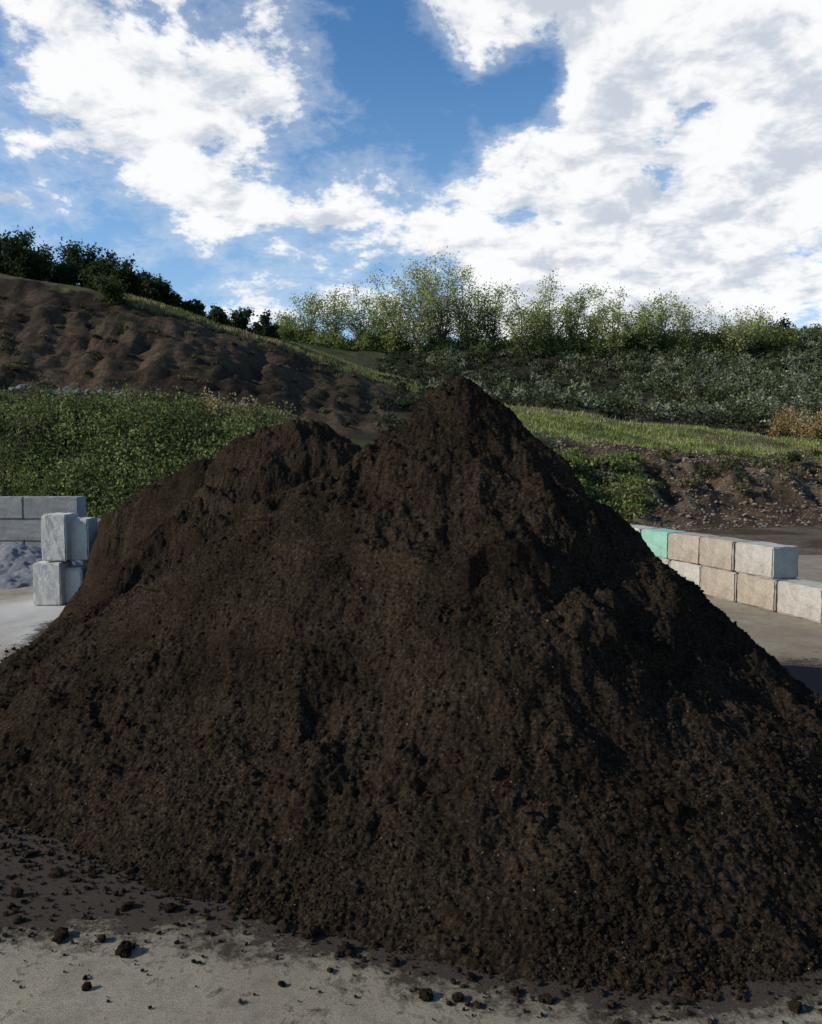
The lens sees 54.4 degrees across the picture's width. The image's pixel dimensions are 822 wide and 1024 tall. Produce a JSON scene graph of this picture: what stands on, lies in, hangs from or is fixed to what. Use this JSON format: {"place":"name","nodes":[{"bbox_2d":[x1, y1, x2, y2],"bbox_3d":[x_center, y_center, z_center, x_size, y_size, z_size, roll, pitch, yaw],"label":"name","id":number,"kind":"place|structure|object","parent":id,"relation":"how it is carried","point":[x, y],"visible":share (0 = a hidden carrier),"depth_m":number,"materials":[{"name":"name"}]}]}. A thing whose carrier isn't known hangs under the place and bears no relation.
{"place":"outdoors","nodes":[
{"label":"outdoors","id":0,"kind":"place"},
{"bbox_2d":[0,555,821,1023],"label":"concrete yard","id":1,"kind":"structure","parent":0,"point":[50,991],"depth_m":4.38,"materials":[{"name":"grey concrete"}]},
{"bbox_2d":[0,541,25,545],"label":"block","id":2,"kind":"structure","parent":1,"relation":"on","point":[3,542],"depth_m":21.72,"materials":[{"name":"grey concrete"}]},
{"bbox_2d":[0,542,82,589],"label":"gravel pile","id":3,"kind":"object","parent":1,"relation":"on","point":[18,561],"visible":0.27,"depth_m":18.55,"materials":[{"name":"grey gravel"}]},
{"bbox_2d":[25,541,83,561],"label":"block","id":4,"kind":"structure","parent":1,"relation":"on","point":[34,543],"depth_m":21.71,"materials":[{"name":"grey concrete"}]},
{"bbox_2d":[0,519,40,540],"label":"block","id":5,"kind":"structure","parent":4,"relation":"on","point":[20,529],"depth_m":21.68,"materials":[{"name":"grey concrete"}]},
{"bbox_2d":[0,496,29,518],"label":"block","id":6,"kind":"structure","parent":5,"relation":"on","point":[11,507],"depth_m":21.64,"materials":[{"name":"grey concrete"}]},
{"bbox_2d":[33,512,97,605],"bbox_3d":[-6.785,0.904,15.735,0.968,1.760,0.857,0,4,0],"label":"concrete block stack","id":7,"kind":"object","parent":1,"relation":"on","point":[58,576],"visible":0.79,"depth_m":15.43,"materials":[{"name":"grey concrete"}]},
{"bbox_2d":[13,902,745,1007],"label":"soil clods","id":8,"kind":"object","parent":1,"relation":"on","point":[124,948],"visible":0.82,"depth_m":4.50,"materials":[{"name":"black soil"}]},
{"bbox_2d":[0,375,821,1001],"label":"compost pile","id":9,"kind":"object","parent":1,"relation":"on","point":[184,491],"visible":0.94,"depth_m":6.23,"materials":[{"name":"soil"}]},
{"bbox_2d":[0,398,815,988],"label":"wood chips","id":10,"kind":"object","parent":9,"relation":"on","point":[424,772],"visible":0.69,"depth_m":5.45,"materials":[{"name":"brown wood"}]},
{"bbox_2d":[0,394,821,984],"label":"compost clods","id":11,"kind":"object","parent":9,"relation":"on","point":[676,808],"visible":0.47,"depth_m":5.29,"materials":[{"name":"soil"}]},
{"bbox_2d":[0,375,821,1001],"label":"compost crumbs","id":12,"kind":"object","parent":9,"relation":"on","point":[614,909],"visible":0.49,"depth_m":5.46,"materials":[{"name":"soil"}]},
{"bbox_2d":[0,642,821,1023],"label":"spilled compost","id":13,"kind":"object","parent":1,"relation":"on","point":[794,1004],"visible":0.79,"depth_m":4.87,"materials":[{"name":"soil"}]},
{"bbox_2d":[659,558,671,566],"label":"block","id":14,"kind":"structure","parent":1,"relation":"on","point":[666,561],"depth_m":17.80,"materials":[{"name":"beige concrete"}]},
{"bbox_2d":[641,528,685,558],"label":"block","id":15,"kind":"structure","parent":14,"relation":"on","point":[656,540],"depth_m":18.15,"materials":[{"name":"green paint"}]},
{"bbox_2d":[670,560,702,589],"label":"block","id":16,"kind":"structure","parent":1,"relation":"on","point":[690,571],"depth_m":17.05,"materials":[{"name":"concrete"}]},
{"bbox_2d":[668,532,720,564],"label":"block","id":17,"kind":"structure","parent":16,"relation":"on","point":[683,546],"depth_m":17.21,"materials":[{"name":"beige concrete"}]},
{"bbox_2d":[701,566,738,601],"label":"block","id":18,"kind":"structure","parent":1,"relation":"on","point":[718,583],"depth_m":16.14,"materials":[{"name":"beige concrete"}]},
{"bbox_2d":[700,536,755,571],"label":"block","id":19,"kind":"structure","parent":18,"relation":"on","point":[717,552],"depth_m":16.17,"materials":[{"name":"beige concrete"}]},
{"bbox_2d":[737,573,799,611],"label":"block","id":20,"kind":"structure","parent":1,"relation":"on","point":[757,591],"depth_m":15.11,"materials":[{"name":"beige concrete"}]},
{"bbox_2d":[735,541,798,578],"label":"block","id":21,"kind":"structure","parent":20,"relation":"on","point":[770,560],"depth_m":14.93,"materials":[{"name":"concrete"}]},
{"bbox_2d":[777,579,821,622],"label":"block","id":22,"kind":"structure","parent":1,"relation":"on","point":[801,598],"depth_m":14.19,"materials":[{"name":"concrete"}]},
{"bbox_2d":[0,273,821,554],"bbox_3d":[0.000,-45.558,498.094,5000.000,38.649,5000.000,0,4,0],"label":"hillside","id":23,"kind":"structure","parent":0,"point":[160,360],"depth_m":51.56,"materials":[{"name":"soil"}]},
{"bbox_2d":[0,236,19,276],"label":"oak tree","id":24,"kind":"object","parent":23,"relation":"on","point":[2,272],"visible":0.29,"depth_m":64.34,"materials":[{"name":"green plant"}]},
{"bbox_2d":[0,225,39,276],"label":"oak tree","id":25,"kind":"object","parent":23,"relation":"on","point":[11,245],"visible":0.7,"depth_m":63.16,"materials":[{"name":"green plant"}]},
{"bbox_2d":[7,246,44,280],"bbox_3d":[-30.903,-19.893,64.025,3.311,3.021,2.712,3,5,39],"label":"oak tree","id":26,"kind":"object","parent":23,"relation":"on","point":[27,264],"visible":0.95,"depth_m":63.46,"materials":[{"name":"green plant"}]},
{"bbox_2d":[25,240,59,280],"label":"oak tree","id":27,"kind":"object","parent":23,"relation":"on","point":[46,254],"visible":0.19,"depth_m":66.72,"materials":[{"name":"green plant"}]},
{"bbox_2d":[37,258,62,282],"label":"oak tree","id":28,"kind":"object","parent":23,"relation":"on","point":[50,270],"visible":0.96,"depth_m":63.52,"materials":[{"name":"green plant"}]},
{"bbox_2d":[1,384,128,398],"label":"boulder pile","id":29,"kind":"object","parent":23,"relation":"on","point":[20,386],"visible":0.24,"depth_m":34.96,"materials":[{"name":"stone"}]},
{"bbox_2d":[53,257,84,284],"bbox_3d":[-27.710,-19.415,64.601,3.001,2.764,2.524,0,4,0],"label":"oak tree","id":30,"kind":"object","parent":23,"relation":"on","point":[69,272],"visible":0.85,"depth_m":64.34,"materials":[{"name":"green plant"}]},
{"bbox_2d":[52,236,102,288],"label":"oak tree","id":31,"kind":"object","parent":23,"relation":"on","point":[73,251],"visible":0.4,"depth_m":65.94,"materials":[{"name":"green plant"}]},
{"bbox_2d":[77,261,108,291],"bbox_3d":[-25.128,-18.593,63.517,2.585,2.527,3.038,-3,5,-37],"label":"oak tree","id":32,"kind":"object","parent":23,"relation":"on","point":[95,269],"visible":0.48,"depth_m":63.05,"materials":[{"name":"green plant"}]},
{"bbox_2d":[83,247,122,276],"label":"oak tree","id":33,"kind":"object","parent":23,"relation":"on","point":[110,264],"visible":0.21,"depth_m":65.09,"materials":[{"name":"green plant"}]},
{"bbox_2d":[88,273,130,304],"bbox_3d":[-22.136,-16.439,58.719,2.734,2.576,3.358,0,4,0],"label":"oak tree","id":34,"kind":"object","parent":23,"relation":"on","point":[109,289],"visible":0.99,"depth_m":58.49,"materials":[{"name":"green plant"}]},
{"bbox_2d":[104,253,137,293],"bbox_3d":[-23.471,-19.106,64.833,3.075,3.534,3.169,0,4,0],"label":"oak tree","id":35,"kind":"object","parent":23,"relation":"on","point":[120,272],"visible":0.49,"depth_m":64.19,"materials":[{"name":"green plant"}]},
{"bbox_2d":[124,274,143,297],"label":"oak tree","id":36,"kind":"object","parent":23,"relation":"on","point":[132,288],"visible":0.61,"depth_m":64.72,"materials":[{"name":"green plant"}]},
{"bbox_2d":[126,268,165,297],"bbox_3d":[-22.171,-18.716,65.771,3.240,2.860,3.716,1,4,20],"label":"oak tree","id":37,"kind":"object","parent":23,"relation":"on","point":[140,275],"visible":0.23,"depth_m":64.86,"materials":[{"name":"green plant"}]},
{"bbox_2d":[134,273,162,301],"bbox_3d":[-21.074,-18.063,64.753,2.413,2.692,2.750,3,5,37],"label":"oak tree","id":38,"kind":"object","parent":23,"relation":"on","point":[145,282],"visible":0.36,"depth_m":64.26,"materials":[{"name":"green plant"}]},
{"bbox_2d":[0,377,308,517],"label":"shrub bank","id":39,"kind":"object","parent":23,"relation":"on","point":[105,406],"visible":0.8,"depth_m":29.42,"materials":[{"name":"green plant"}]},
{"bbox_2d":[142,274,174,304],"bbox_3d":[-20.303,-17.824,64.790,2.671,2.730,2.892,0,4,0],"label":"oak tree","id":40,"kind":"object","parent":23,"relation":"on","point":[164,290],"visible":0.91,"depth_m":64.14,"materials":[{"name":"green plant"}]},
{"bbox_2d":[166,289,182,308],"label":"oak tree","id":41,"kind":"object","parent":23,"relation":"on","point":[177,300],"visible":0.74,"depth_m":64.88,"materials":[{"name":"green plant"}]},
{"bbox_2d":[179,298,205,315],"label":"oak tree","id":42,"kind":"object","parent":23,"relation":"on","point":[197,307],"visible":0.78,"depth_m":65.02,"materials":[{"name":"green plant"}]},
{"bbox_2d":[0,294,406,426],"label":"cut slope weeds","id":43,"kind":"object","parent":23,"relation":"on","point":[197,357],"visible":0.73,"depth_m":53.43,"materials":[{"name":"green plant"}]},
{"bbox_2d":[208,303,227,325],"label":"oak tree","id":44,"kind":"object","parent":23,"relation":"on","point":[219,315],"visible":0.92,"depth_m":63.37,"materials":[{"name":"green plant"}]},
{"bbox_2d":[181,303,282,339],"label":"ridge bushes","id":45,"kind":"object","parent":23,"relation":"on","point":[275,335],"visible":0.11,"depth_m":66.61,"materials":[{"name":"green plant"}]},
{"bbox_2d":[198,387,269,430],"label":"dry weeds","id":46,"kind":"object","parent":23,"relation":"on","point":[212,398],"visible":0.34,"depth_m":32.72,"materials":[{"name":"green plant"}]},
{"bbox_2d":[229,306,254,331],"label":"oak tree","id":47,"kind":"object","parent":23,"relation":"on","point":[240,320],"visible":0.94,"depth_m":64.69,"materials":[{"name":"green plant"}]},
{"bbox_2d":[252,309,279,338],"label":"oak tree","id":48,"kind":"object","parent":23,"relation":"on","point":[266,328],"visible":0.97,"depth_m":63.70,"materials":[{"name":"green plant"}]},
{"bbox_2d":[122,292,427,394],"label":"ridge grass","id":49,"kind":"structure","parent":23,"relation":"on","point":[311,353],"depth_m":62.84,"materials":[{"name":"green plant"}]},
{"bbox_2d":[271,308,304,329],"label":"poplar tree","id":50,"kind":"object","parent":23,"relation":"on","point":[289,324],"visible":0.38,"depth_m":111.08,"materials":[{"name":"green plant"}]},
{"bbox_2d":[275,290,335,338],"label":"poplar tree","id":51,"kind":"object","parent":23,"relation":"on","point":[312,313],"visible":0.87,"depth_m":108.10,"materials":[{"name":"green plant"}]},
{"bbox_2d":[304,282,351,337],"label":"poplar tree","id":52,"kind":"object","parent":23,"relation":"on","point":[336,329],"visible":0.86,"depth_m":108.17,"materials":[{"name":"green plant"}]},
{"bbox_2d":[330,280,384,341],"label":"poplar tree","id":53,"kind":"object","parent":23,"relation":"on","point":[356,319],"visible":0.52,"depth_m":112.37,"materials":[{"name":"green plant"}]},
{"bbox_2d":[356,291,401,340],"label":"poplar tree","id":54,"kind":"object","parent":23,"relation":"on","point":[375,314],"visible":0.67,"depth_m":108.84,"materials":[{"name":"green plant"}]},
{"bbox_2d":[366,258,423,353],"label":"poplar tree","id":55,"kind":"object","parent":23,"relation":"on","point":[384,305],"visible":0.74,"depth_m":107.02,"materials":[{"name":"green plant"}]},
{"bbox_2d":[386,254,460,352],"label":"poplar tree","id":56,"kind":"object","parent":23,"relation":"on","point":[421,322],"visible":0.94,"depth_m":105.84,"materials":[{"name":"green plant"}]},
{"bbox_2d":[408,274,454,345],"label":"poplar tree","id":57,"kind":"object","parent":23,"relation":"on","point":[431,342],"visible":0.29,"depth_m":111.18,"materials":[{"name":"green plant"}]},
{"bbox_2d":[404,246,463,341],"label":"poplar tree","id":58,"kind":"object","parent":23,"relation":"on","point":[442,333],"visible":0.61,"depth_m":109.51,"materials":[{"name":"green plant"}]},
{"bbox_2d":[433,260,493,343],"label":"poplar tree","id":59,"kind":"object","parent":23,"relation":"on","point":[464,333],"visible":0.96,"depth_m":108.41,"materials":[{"name":"green plant"}]},
{"bbox_2d":[454,284,502,343],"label":"poplar tree","id":60,"kind":"object","parent":23,"relation":"on","point":[482,317],"visible":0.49,"depth_m":110.38,"materials":[{"name":"green plant"}]},
{"bbox_2d":[468,278,510,341],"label":"poplar tree","id":61,"kind":"object","parent":23,"relation":"on","point":[495,319],"visible":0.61,"depth_m":110.92,"materials":[{"name":"green plant"}]},
{"bbox_2d":[489,279,552,355],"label":"poplar tree","id":62,"kind":"object","parent":23,"relation":"on","point":[516,338],"visible":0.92,"depth_m":105.44,"materials":[{"name":"green plant"}]},
{"bbox_2d":[270,316,804,357],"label":"tree belt undergrowth","id":63,"kind":"object","parent":23,"relation":"on","point":[366,341],"visible":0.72,"depth_m":107.10,"materials":[{"name":"green plant"}]},
{"bbox_2d":[519,299,567,346],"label":"poplar tree","id":64,"kind":"object","parent":23,"relation":"on","point":[539,330],"visible":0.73,"depth_m":106.54,"materials":[{"name":"green plant"}]},
{"bbox_2d":[509,267,611,340],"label":"poplar tree","id":65,"kind":"object","parent":23,"relation":"on","point":[556,310],"visible":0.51,"depth_m":108.12,"materials":[{"name":"green plant"}]},
{"bbox_2d":[550,283,595,345],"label":"poplar tree","id":66,"kind":"object","parent":23,"relation":"on","point":[573,329],"visible":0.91,"depth_m":107.72,"materials":[{"name":"green plant"}]},
{"bbox_2d":[366,337,809,437],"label":"dark scrub","id":67,"kind":"object","parent":23,"relation":"on","point":[551,402],"visible":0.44,"depth_m":81.22,"materials":[{"name":"green plant"}]},
{"bbox_2d":[576,297,614,341],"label":"poplar tree","id":68,"kind":"object","parent":23,"relation":"on","point":[600,318],"visible":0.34,"depth_m":111.08,"materials":[{"name":"green plant"}]},
{"bbox_2d":[545,444,659,525],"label":"bank weeds","id":69,"kind":"object","parent":23,"relation":"on","point":[631,485],"visible":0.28,"depth_m":34.88,"materials":[{"name":"green plant"}]},
{"bbox_2d":[409,313,821,350],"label":"crest scrub","id":70,"kind":"object","parent":23,"relation":"on","point":[784,325],"depth_m":114.40,"materials":[{"name":"green plant"}]},
{"bbox_2d":[423,323,821,424],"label":"hillside scrub","id":71,"kind":"object","parent":23,"relation":"on","point":[809,397],"visible":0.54,"depth_m":90.89,"materials":[{"name":"green plant"}]},
{"bbox_2d":[584,285,660,357],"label":"poplar tree","id":72,"kind":"object","parent":23,"relation":"on","point":[612,334],"visible":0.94,"depth_m":105.81,"materials":[{"name":"green plant"}]},
{"bbox_2d":[598,293,664,348],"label":"poplar tree","id":73,"kind":"object","parent":23,"relation":"on","point":[632,319],"visible":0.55,"depth_m":107.38,"materials":[{"name":"green plant"}]},
{"bbox_2d":[617,286,686,345],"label":"poplar tree","id":74,"kind":"object","parent":23,"relation":"on","point":[658,316],"visible":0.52,"depth_m":108.75,"materials":[{"name":"green plant"}]},
{"bbox_2d":[633,303,671,351],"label":"poplar tree","id":75,"kind":"object","parent":23,"relation":"on","point":[648,340],"visible":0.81,"depth_m":106.74,"materials":[{"name":"green plant"}]},
{"bbox_2d":[504,403,821,460],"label":"terrace grass","id":76,"kind":"structure","parent":23,"relation":"on","point":[683,444],"depth_m":49.61,"materials":[{"name":"green plant"}]},
{"bbox_2d":[533,432,821,530],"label":"bank stones","id":77,"kind":"object","parent":23,"relation":"on","point":[762,470],"visible":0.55,"depth_m":36.48,"materials":[{"name":"brown stone"}]},
{"bbox_2d":[664,297,722,347],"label":"poplar tree","id":78,"kind":"object","parent":23,"relation":"on","point":[684,334],"visible":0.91,"depth_m":106.77,"materials":[{"name":"green plant"}]},
{"bbox_2d":[702,305,760,354],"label":"poplar tree","id":79,"kind":"object","parent":23,"relation":"on","point":[735,332],"visible":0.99,"depth_m":105.66,"materials":[{"name":"green plant"}]},
{"bbox_2d":[645,444,821,493],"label":"bank shrubs","id":80,"kind":"object","parent":23,"relation":"on","point":[794,456],"visible":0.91,"depth_m":39.47,"materials":[{"name":"green plant"}]},
{"bbox_2d":[736,304,782,337],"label":"poplar tree","id":81,"kind":"object","parent":23,"relation":"on","point":[759,323],"visible":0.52,"depth_m":110.01,"materials":[{"name":"green plant"}]},
{"bbox_2d":[766,401,821,439],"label":"dry bushes","id":82,"kind":"object","parent":23,"relation":"on","point":[794,426],"visible":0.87,"depth_m":61.75,"materials":[{"name":"beige plant"}]},
{"bbox_2d":[0,0,821,344],"label":"sky","id":83,"kind":"structure","parent":0,"point":[255,154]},
{"bbox_2d":[631,525,657,532],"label":"block","id":84,"kind":"structure","parent":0,"point":[639,528],"depth_m":19.06,"materials":[{"name":"concrete"}]},
{"bbox_3d":[-9.007,0.474,21.977,1.493,0.609,0.614,0,4,-1],"label":"block","id":85,"kind":"object","parent":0,"visible":0},
{"bbox_2d":[23,496,86,518],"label":"block","id":86,"kind":"structure","parent":85,"relation":"on","point":[36,507],"depth_m":21.64,"materials":[{"name":"grey concrete"}]}
]}

